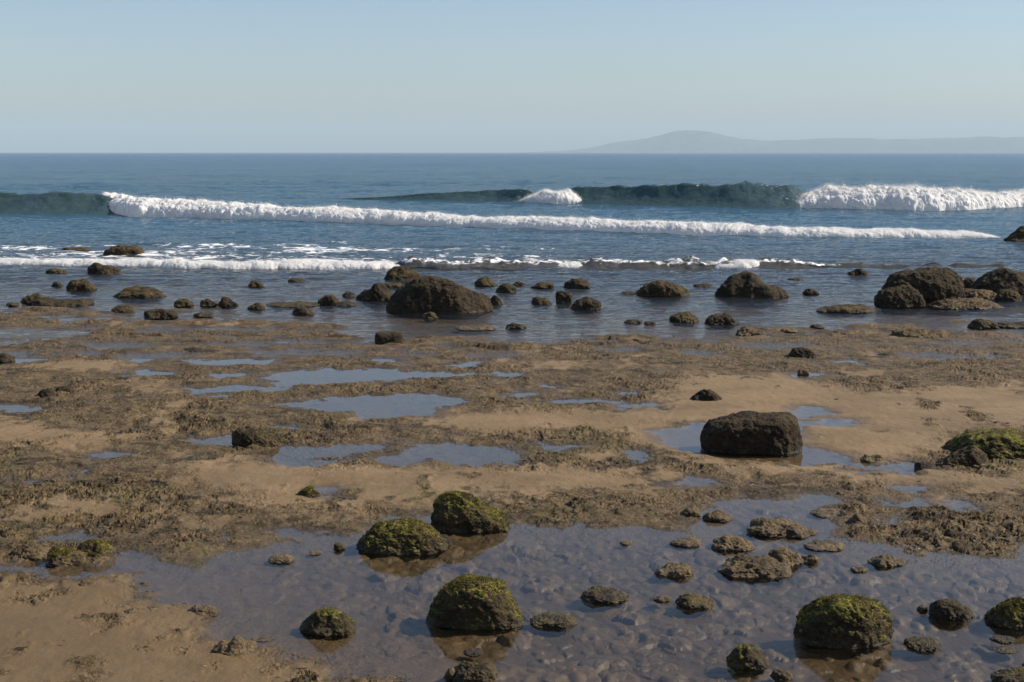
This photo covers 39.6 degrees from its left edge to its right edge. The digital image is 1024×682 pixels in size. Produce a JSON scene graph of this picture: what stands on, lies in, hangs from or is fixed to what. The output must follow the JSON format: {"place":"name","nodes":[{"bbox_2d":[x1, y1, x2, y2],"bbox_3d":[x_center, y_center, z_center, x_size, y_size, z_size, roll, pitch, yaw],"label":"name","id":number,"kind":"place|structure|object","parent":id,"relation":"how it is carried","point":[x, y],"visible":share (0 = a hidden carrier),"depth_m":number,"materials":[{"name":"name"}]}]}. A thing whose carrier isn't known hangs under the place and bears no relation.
{"place":"outdoors","nodes":[
{"label":"outdoors","id":0,"kind":"place"},
{"bbox_2d":[0,261,1023,681],"bbox_3d":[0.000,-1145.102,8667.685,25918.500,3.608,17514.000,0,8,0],"label":"ground","id":1,"kind":"structure","parent":0,"point":[546,559],"depth_m":12.87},
{"bbox_2d":[0,353,15,363],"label":"stone","id":2,"kind":"object","parent":1,"relation":"on","point":[5,358],"visible":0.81,"depth_m":20.55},
{"bbox_2d":[11,542,50,559],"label":"reef mound","id":3,"kind":"object","parent":1,"relation":"on","point":[33,551],"visible":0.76,"depth_m":10.61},
{"bbox_2d":[20,293,42,305],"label":"sea rock","id":4,"kind":"object","parent":1,"relation":"on","point":[27,299],"visible":0.52,"depth_m":28.48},
{"bbox_2d":[38,388,54,397],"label":"stone","id":5,"kind":"object","parent":1,"relation":"on","point":[45,392],"visible":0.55,"depth_m":17.39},
{"bbox_2d":[32,297,94,306],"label":"ledge rock","id":6,"kind":"object","parent":1,"relation":"on","point":[52,302],"visible":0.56,"depth_m":27.99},
{"bbox_2d":[55,386,74,391],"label":"stone","id":7,"kind":"object","parent":1,"relation":"on","point":[65,388],"visible":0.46,"depth_m":17.73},
{"bbox_2d":[45,546,85,566],"bbox_3d":[-3.298,1.609,10.500,0.302,0.199,0.260,0,8,0],"label":"mossy mound","id":8,"kind":"object","parent":1,"relation":"on","point":[63,556],"visible":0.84,"depth_m":10.43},
{"bbox_2d":[66,278,96,295],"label":"sea rock","id":9,"kind":"object","parent":1,"relation":"on","point":[82,285],"visible":0.87,"depth_m":31.08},
{"bbox_2d":[77,539,115,557],"bbox_3d":[-3.132,1.577,10.670,0.307,0.217,0.267,0,8,0],"label":"mossy mound","id":10,"kind":"object","parent":1,"relation":"on","point":[92,547],"visible":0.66,"depth_m":10.60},
{"bbox_2d":[92,612,110,618],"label":"reef mound","id":11,"kind":"object","parent":1,"relation":"on","point":[103,615],"visible":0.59,"depth_m":9.15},
{"bbox_2d":[113,285,166,302],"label":"sea rock","id":12,"kind":"object","parent":1,"relation":"on","point":[140,293],"visible":0.88,"depth_m":29.63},
{"bbox_2d":[189,604,217,615],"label":"reef mound","id":13,"kind":"object","parent":1,"relation":"on","point":[197,609],"visible":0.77,"depth_m":9.31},
{"bbox_2d":[200,298,217,307],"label":"sea rock","id":14,"kind":"object","parent":1,"relation":"on","point":[207,303],"visible":0.8,"depth_m":27.98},
{"bbox_2d":[218,296,238,309],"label":"sea rock","id":15,"kind":"object","parent":1,"relation":"on","point":[225,302],"visible":0.84,"depth_m":27.88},
{"bbox_2d":[213,636,256,655],"bbox_3d":[-1.671,1.878,8.598,0.277,0.205,0.243,0,8,0],"label":"reef mound","id":16,"kind":"object","parent":1,"relation":"on","point":[236,645],"visible":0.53,"depth_m":8.53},
{"bbox_2d":[231,428,279,446],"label":"wedge rock","id":17,"kind":"object","parent":1,"relation":"on","point":[243,437],"visible":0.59,"depth_m":14.54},
{"bbox_2d":[247,302,264,312],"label":"sea rock","id":18,"kind":"object","parent":1,"relation":"on","point":[257,306],"visible":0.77,"depth_m":27.39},
{"bbox_2d":[252,634,273,641],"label":"reef mound","id":19,"kind":"object","parent":1,"relation":"on","point":[263,638],"visible":1,"depth_m":8.83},
{"bbox_2d":[268,554,294,563],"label":"stone","id":20,"kind":"object","parent":1,"relation":"on","point":[283,559],"visible":1,"depth_m":10.52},
{"bbox_2d":[265,301,319,308],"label":"ledge rock","id":21,"kind":"object","parent":1,"relation":"on","point":[289,305],"visible":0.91,"depth_m":27.95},
{"bbox_2d":[292,307,314,316],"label":"sea rock","id":22,"kind":"object","parent":1,"relation":"on","point":[301,311],"visible":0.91,"depth_m":26.51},
{"bbox_2d":[297,486,320,497],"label":"rock","id":23,"kind":"object","parent":1,"relation":"on","point":[309,491],"visible":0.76,"depth_m":12.47,"materials":[{"name":"stone"}]},
{"bbox_2d":[299,606,355,637],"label":"boulder","id":24,"kind":"object","parent":1,"relation":"on","point":[328,622],"visible":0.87,"depth_m":8.93,"materials":[{"name":"stone"}]},
{"bbox_2d":[318,294,338,308],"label":"sea rock","id":25,"kind":"object","parent":1,"relation":"on","point":[328,300],"visible":0.83,"depth_m":28.22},
{"bbox_2d":[356,282,392,307],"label":"sea boulder","id":26,"kind":"object","parent":1,"relation":"on","point":[377,292],"visible":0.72,"depth_m":29.02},
{"bbox_2d":[375,331,403,343],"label":"rock","id":27,"kind":"object","parent":1,"relation":"on","point":[383,337],"visible":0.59,"depth_m":22.51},
{"bbox_2d":[356,516,448,556],"bbox_3d":[-0.840,1.518,10.882,0.711,0.367,0.427,0,8,0],"label":"mossy boulder","id":28,"kind":"object","parent":1,"relation":"on","point":[403,536],"visible":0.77,"depth_m":10.74,"materials":[{"name":"stone"}]},
{"bbox_2d":[420,312,437,322],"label":"sea rock","id":29,"kind":"object","parent":1,"relation":"on","point":[431,316],"visible":0.91,"depth_m":25.86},
{"bbox_2d":[444,668,455,681],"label":"stone","id":30,"kind":"object","parent":1,"relation":"on","point":[450,673],"visible":0.92,"depth_m":8.18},
{"bbox_2d":[431,489,510,534],"bbox_3d":[-0.329,1.423,11.470,0.656,0.462,0.367,0,8,0],"label":"mossy boulder","id":31,"kind":"object","parent":1,"relation":"on","point":[457,512],"visible":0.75,"depth_m":11.33,"materials":[{"name":"stone"}]},
{"bbox_2d":[426,573,523,631],"bbox_3d":[-0.237,1.726,9.197,0.638,0.468,0.426,0,8,0],"label":"mossy boulder","id":32,"kind":"object","parent":1,"relation":"on","point":[469,602],"visible":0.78,"depth_m":9.04,"materials":[{"name":"stone"}]},
{"bbox_2d":[452,660,497,681],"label":"stone","id":33,"kind":"object","parent":1,"relation":"on","point":[479,671],"visible":1,"depth_m":8.13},
{"bbox_2d":[454,324,495,331],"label":"reef mound","id":34,"kind":"object","parent":1,"relation":"on","point":[474,328],"visible":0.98,"depth_m":24.31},
{"bbox_2d":[0,321,1023,681],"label":"seaweed scraps","id":35,"kind":"object","parent":1,"relation":"on","point":[460,471],"visible":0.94,"depth_m":12.78,"materials":[{"name":"plant"}]},
{"bbox_2d":[505,322,526,331],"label":"sea rock","id":36,"kind":"object","parent":1,"relation":"on","point":[514,326],"visible":0.92,"depth_m":24.40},
{"bbox_2d":[530,612,576,630],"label":"stone","id":37,"kind":"object","parent":1,"relation":"on","point":[549,621],"visible":1,"depth_m":9.10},
{"bbox_2d":[555,290,572,308],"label":"sea rock","id":38,"kind":"object","parent":1,"relation":"on","point":[561,297],"visible":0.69,"depth_m":28.59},
{"bbox_2d":[570,296,601,313],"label":"sea rock","id":39,"kind":"object","parent":1,"relation":"on","point":[587,303],"visible":0.88,"depth_m":27.40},
{"bbox_2d":[580,586,628,605],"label":"stone","id":40,"kind":"object","parent":1,"relation":"on","point":[598,595],"visible":1,"depth_m":9.60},
{"bbox_2d":[636,280,689,303],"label":"sea boulder","id":41,"kind":"object","parent":1,"relation":"on","point":[656,289],"visible":0.88,"depth_m":29.84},
{"bbox_2d":[654,562,693,580],"bbox_3d":[1.174,1.664,10.246,0.269,0.119,0.234,3,8,20],"label":"reef mound","id":42,"kind":"object","parent":1,"relation":"on","point":[675,571],"visible":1,"depth_m":10.18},
{"bbox_2d":[669,312,698,326],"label":"sea rock","id":43,"kind":"object","parent":1,"relation":"on","point":[679,318],"visible":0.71,"depth_m":25.30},
{"bbox_2d":[669,536,701,547],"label":"reef mound","id":44,"kind":"object","parent":1,"relation":"on","point":[692,541],"visible":1,"depth_m":10.96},
{"bbox_2d":[680,505,700,516],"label":"reef mound","id":45,"kind":"object","parent":1,"relation":"on","point":[693,511],"visible":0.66,"depth_m":11.79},
{"bbox_2d":[691,389,721,400],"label":"rock","id":46,"kind":"object","parent":1,"relation":"on","point":[706,395],"visible":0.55,"depth_m":17.20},
{"bbox_2d":[702,510,732,521],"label":"reef mound","id":47,"kind":"object","parent":1,"relation":"on","point":[718,516],"visible":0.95,"depth_m":11.69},
{"bbox_2d":[704,312,739,328],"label":"sea rock","id":48,"kind":"object","parent":1,"relation":"on","point":[723,320],"visible":0.85,"depth_m":24.97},
{"bbox_2d":[711,534,755,552],"bbox_3d":[1.693,1.578,10.933,0.335,0.155,0.287,0,8,0],"label":"reef mound","id":49,"kind":"object","parent":1,"relation":"on","point":[728,543],"visible":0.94,"depth_m":10.85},
{"bbox_2d":[726,642,770,674],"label":"boulder","id":50,"kind":"object","parent":1,"relation":"on","point":[749,659],"visible":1,"depth_m":8.35,"materials":[{"name":"stone"}]},
{"bbox_2d":[735,326,765,335],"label":"reef mound","id":51,"kind":"object","parent":1,"relation":"on","point":[746,331],"visible":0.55,"depth_m":23.49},
{"bbox_2d":[700,410,802,455],"bbox_3d":[2.442,1.014,14.499,1.036,0.584,0.610,0,8,0],"label":"block boulder","id":52,"kind":"object","parent":1,"relation":"on","point":[748,433],"visible":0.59,"depth_m":14.26,"materials":[{"name":"stone"}]},
{"bbox_2d":[717,553,792,580],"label":"boulder","id":53,"kind":"object","parent":1,"relation":"on","point":[742,566],"visible":0.99,"depth_m":10.19,"materials":[{"name":"stone"}]},
{"bbox_2d":[770,668,792,681],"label":"stone","id":54,"kind":"object","parent":1,"relation":"on","point":[781,675],"visible":1,"depth_m":8.17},
{"bbox_2d":[746,517,817,538],"bbox_3d":[2.153,1.521,11.381,0.573,0.190,0.484,0,8,0],"label":"reef mound","id":55,"kind":"object","parent":1,"relation":"on","point":[776,528],"visible":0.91,"depth_m":11.27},
{"bbox_2d":[768,546,803,570],"bbox_3d":[2.019,1.627,10.492,0.278,0.209,0.239,0,8,0],"label":"reef mound","id":56,"kind":"object","parent":1,"relation":"on","point":[792,558],"visible":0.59,"depth_m":10.43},
{"bbox_2d":[787,347,817,358],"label":"rock","id":57,"kind":"object","parent":1,"relation":"on","point":[801,352],"visible":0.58,"depth_m":20.80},
{"bbox_2d":[803,539,845,551],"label":"reef mound","id":58,"kind":"object","parent":1,"relation":"on","point":[828,545],"visible":0.98,"depth_m":10.87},
{"bbox_2d":[810,508,841,517],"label":"reef mound","id":59,"kind":"object","parent":1,"relation":"on","point":[826,513],"visible":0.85,"depth_m":11.86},
{"bbox_2d":[793,592,893,652],"bbox_3d":[2.067,1.774,8.853,0.621,0.446,0.418,0,8,0],"label":"mossy boulder","id":60,"kind":"object","parent":1,"relation":"on","point":[839,622],"visible":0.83,"depth_m":8.70,"materials":[{"name":"stone"}]},
{"bbox_2d":[816,304,875,315],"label":"ledge rock","id":61,"kind":"object","parent":1,"relation":"on","point":[852,309],"visible":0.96,"depth_m":26.91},
{"bbox_2d":[847,513,866,523],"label":"reef mound","id":62,"kind":"object","parent":1,"relation":"on","point":[857,517],"visible":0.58,"depth_m":11.55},
{"bbox_2d":[850,566,868,572],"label":"reef mound","id":63,"kind":"object","parent":1,"relation":"on","point":[858,569],"visible":1,"depth_m":10.27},
{"bbox_2d":[867,554,905,567],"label":"reef mound","id":64,"kind":"object","parent":1,"relation":"on","point":[885,561],"visible":0.99,"depth_m":10.43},
{"bbox_2d":[891,328,949,337],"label":"reef mound","id":65,"kind":"object","parent":1,"relation":"on","point":[921,333],"visible":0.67,"depth_m":23.24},
{"bbox_2d":[903,636,941,653],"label":"stone","id":66,"kind":"object","parent":1,"relation":"on","point":[923,644],"visible":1,"depth_m":8.68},
{"bbox_2d":[882,266,964,310],"bbox_3d":[8.275,-0.973,28.811,1.701,1.073,0.827,0,8,0],"label":"sea boulder","id":67,"kind":"object","parent":1,"relation":"on","point":[931,284],"visible":0.42,"depth_m":28.50,"materials":[{"name":"stone"}]},
{"bbox_2d":[914,461,936,469],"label":"rock","id":68,"kind":"object","parent":1,"relation":"on","point":[920,465],"visible":0.63,"depth_m":13.53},
{"bbox_2d":[928,598,974,625],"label":"boulder","id":69,"kind":"object","parent":1,"relation":"on","point":[949,612],"visible":1,"depth_m":9.23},
{"bbox_2d":[935,445,988,466],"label":"rock","id":70,"kind":"object","parent":1,"relation":"on","point":[970,456],"visible":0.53,"depth_m":13.64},
{"bbox_2d":[926,297,1003,312],"bbox_3d":[8.875,-0.706,27.912,1.434,0.258,1.178,0,8,0],"label":"reef mound","id":71,"kind":"object","parent":1,"relation":"on","point":[958,304],"visible":0.91,"depth_m":27.61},
{"bbox_2d":[964,288,996,300],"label":"reef mound","id":72,"kind":"object","parent":1,"relation":"on","point":[982,294],"visible":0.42,"depth_m":29.33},
{"bbox_2d":[967,318,998,329],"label":"sea rock","id":73,"kind":"object","parent":1,"relation":"on","point":[978,324],"visible":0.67,"depth_m":24.42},
{"bbox_2d":[943,427,1023,459],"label":"mossy boulder","id":74,"kind":"object","parent":1,"relation":"on","point":[1002,443],"visible":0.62,"depth_m":13.95,"materials":[{"name":"stone"}]},
{"bbox_2d":[970,267,1023,304],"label":"sea boulder","id":75,"kind":"object","parent":1,"relation":"on","point":[997,280],"visible":0.42,"depth_m":29.82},
{"bbox_2d":[989,634,1014,644],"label":"stone","id":76,"kind":"object","parent":1,"relation":"on","point":[1002,639],"visible":1,"depth_m":8.80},
{"bbox_2d":[984,596,1023,630],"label":"boulder","id":77,"kind":"object","parent":1,"relation":"on","point":[1007,614],"visible":0.89,"depth_m":9.09,"materials":[{"name":"stone"}]},
{"bbox_2d":[993,646,1019,654],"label":"stone","id":78,"kind":"object","parent":1,"relation":"on","point":[1008,650],"visible":1,"depth_m":8.63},
{"bbox_2d":[990,666,1023,681],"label":"stone","id":79,"kind":"object","parent":1,"relation":"on","point":[1014,674],"visible":1,"depth_m":8.12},
{"bbox_2d":[996,321,1023,328],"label":"ledge rock","id":80,"kind":"object","parent":1,"relation":"on","point":[1013,325],"visible":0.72,"depth_m":24.56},
{"bbox_2d":[0,153,1023,358],"bbox_3d":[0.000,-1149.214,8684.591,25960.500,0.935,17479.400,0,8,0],"label":"sea","id":81,"kind":"structure","parent":0,"point":[306,180],"depth_m":59.77,"materials":[{"name":"liquid"}]},
{"bbox_2d":[46,268,67,275],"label":"sea rock","id":82,"kind":"object","parent":81,"relation":"in","point":[52,271],"visible":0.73,"depth_m":35.54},
{"bbox_2d":[87,262,121,279],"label":"sea rock","id":83,"kind":"object","parent":81,"relation":"in","point":[98,269],"visible":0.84,"depth_m":35.22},
{"bbox_2d":[111,305,135,312],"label":"sea rock","id":84,"kind":"object","parent":81,"relation":"in","point":[122,309],"visible":0.75,"depth_m":26.94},
{"bbox_2d":[103,244,144,254],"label":"sea rock","id":85,"kind":"object","parent":81,"relation":"in","point":[120,249],"visible":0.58,"depth_m":41.73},
{"bbox_2d":[144,308,178,319],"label":"sea rock","id":86,"kind":"object","parent":81,"relation":"in","point":[157,314],"visible":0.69,"depth_m":25.91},
{"bbox_2d":[174,298,193,308],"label":"sea rock","id":87,"kind":"object","parent":81,"relation":"in","point":[182,303],"visible":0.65,"depth_m":27.86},
{"bbox_2d":[193,312,213,318],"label":"sea rock","id":88,"kind":"object","parent":81,"relation":"in","point":[201,315],"visible":0.95,"depth_m":26.19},
{"bbox_2d":[248,280,264,290],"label":"sea rock","id":89,"kind":"object","parent":81,"relation":"in","point":[253,283],"visible":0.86,"depth_m":31.99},
{"bbox_2d":[288,278,305,285],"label":"sea rock","id":90,"kind":"object","parent":81,"relation":"in","point":[292,281],"visible":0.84,"depth_m":33.00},
{"bbox_2d":[333,300,356,308],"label":"sea rock","id":91,"kind":"object","parent":81,"relation":"in","point":[346,303],"visible":0.85,"depth_m":28.00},
{"bbox_2d":[384,282,402,289],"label":"sea rock","id":92,"kind":"object","parent":81,"relation":"in","point":[390,285],"visible":0.62,"depth_m":31.85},
{"bbox_2d":[383,266,419,284],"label":"sea boulder","id":93,"kind":"object","parent":81,"relation":"in","point":[401,273],"visible":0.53,"depth_m":33.50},
{"bbox_2d":[386,275,492,318],"bbox_3d":[-1.375,-0.734,27.016,2.045,1.051,0.990,0,8,0],"label":"sea boulder","id":94,"kind":"object","parent":81,"relation":"in","point":[417,296],"visible":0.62,"depth_m":26.64,"materials":[{"name":"stone"}]},
{"bbox_2d":[474,276,498,290],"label":"sea rock","id":95,"kind":"object","parent":81,"relation":"in","point":[485,281],"visible":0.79,"depth_m":32.21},
{"bbox_2d":[490,295,502,309],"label":"sea rock","id":96,"kind":"object","parent":81,"relation":"in","point":[496,300],"visible":0.7,"depth_m":28.23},
{"bbox_2d":[0,190,998,238],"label":"breaking wave","id":97,"kind":"object","parent":81,"relation":"on","point":[56,202],"visible":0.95,"depth_m":60.39,"materials":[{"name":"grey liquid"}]},
{"bbox_2d":[0,255,1005,273],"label":"shore wave","id":98,"kind":"object","parent":81,"relation":"on","point":[498,263],"visible":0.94,"depth_m":37.20,"materials":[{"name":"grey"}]},
{"bbox_2d":[495,283,516,296],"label":"sea rock","id":99,"kind":"object","parent":81,"relation":"in","point":[504,288],"visible":0.88,"depth_m":30.64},
{"bbox_2d":[531,296,551,308],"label":"sea rock","id":100,"kind":"object","parent":81,"relation":"in","point":[539,301],"visible":0.87,"depth_m":28.25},
{"bbox_2d":[531,282,553,291],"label":"sea rock","id":101,"kind":"object","parent":81,"relation":"in","point":[539,286],"visible":0.93,"depth_m":31.70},
{"bbox_2d":[564,278,589,292],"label":"sea rock","id":102,"kind":"object","parent":81,"relation":"in","point":[577,283],"visible":0.84,"depth_m":31.72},
{"bbox_2d":[345,180,1023,210],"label":"breaking wave","id":103,"kind":"object","parent":81,"relation":"on","point":[747,194],"visible":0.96,"depth_m":78.58,"materials":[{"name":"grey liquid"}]},
{"bbox_2d":[715,271,788,305],"bbox_3d":[5.013,-1.066,29.837,1.535,0.810,1.070,0,8,0],"label":"sea boulder","id":104,"kind":"object","parent":81,"relation":"in","point":[748,285],"visible":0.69,"depth_m":29.52,"materials":[{"name":"stone"}]},
{"bbox_2d":[802,288,818,296],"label":"sea rock","id":105,"kind":"object","parent":81,"relation":"in","point":[810,292],"visible":0.93,"depth_m":30.34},
{"bbox_2d":[847,268,868,279],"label":"sea rock","id":106,"kind":"object","parent":81,"relation":"in","point":[860,271],"visible":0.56,"depth_m":34.75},
{"bbox_2d":[874,284,925,314],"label":"sea boulder","id":107,"kind":"object","parent":81,"relation":"in","point":[906,297],"visible":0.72,"depth_m":27.75,"materials":[{"name":"stone"}]},
{"bbox_2d":[963,277,975,288],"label":"sea rock","id":108,"kind":"object","parent":81,"relation":"in","point":[968,282],"visible":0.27,"depth_m":31.51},
{"bbox_2d":[994,288,1021,306],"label":"sea boulder","id":109,"kind":"object","parent":81,"relation":"in","point":[1008,295],"visible":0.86,"depth_m":28.88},
{"bbox_2d":[1003,226,1023,241],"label":"sea boulder","id":110,"kind":"object","parent":81,"relation":"in","point":[1017,235],"visible":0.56,"depth_m":48.13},
{"bbox_2d":[0,0,1023,152],"label":"sky","id":111,"kind":"structure","parent":0,"point":[77,76],"materials":[{"name":"blue"}]},
{"bbox_2d":[520,130,1023,152],"bbox_3d":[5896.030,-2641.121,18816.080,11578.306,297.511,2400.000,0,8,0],"label":"hills","id":112,"kind":"structure","parent":0,"point":[686,141],"depth_m":17944.40,"materials":[{"name":"grey"}]},
{"label":"tide pool water","id":113,"kind":"structure","parent":0,"visible":0},
{"bbox_2d":[333,542,344,552],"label":"stone","id":114,"kind":"object","parent":113,"relation":"on","point":[339,547],"visible":1,"depth_m":10.82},
{"bbox_2d":[463,648,482,657],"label":"stone","id":115,"kind":"object","parent":113,"relation":"on","point":[473,652],"visible":1,"depth_m":8.56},
{"bbox_2d":[653,595,670,603],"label":"stone","id":116,"kind":"object","parent":113,"relation":"on","point":[661,599],"visible":1,"depth_m":9.59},
{"bbox_2d":[675,593,715,610],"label":"stone","id":117,"kind":"object","parent":113,"relation":"on","point":[691,601],"visible":1,"depth_m":9.48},
{"bbox_2d":[801,554,818,565],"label":"stone","id":118,"kind":"object","parent":113,"relation":"on","point":[811,559],"visible":0.98,"depth_m":10.50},
{"bbox_2d":[859,454,882,462],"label":"reef mound","id":119,"kind":"object","parent":113,"relation":"on","point":[870,459],"visible":0.89,"depth_m":13.90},
{"bbox_2d":[916,604,927,613],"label":"stone","id":120,"kind":"object","parent":113,"relation":"on","point":[922,609],"visible":1,"depth_m":9.37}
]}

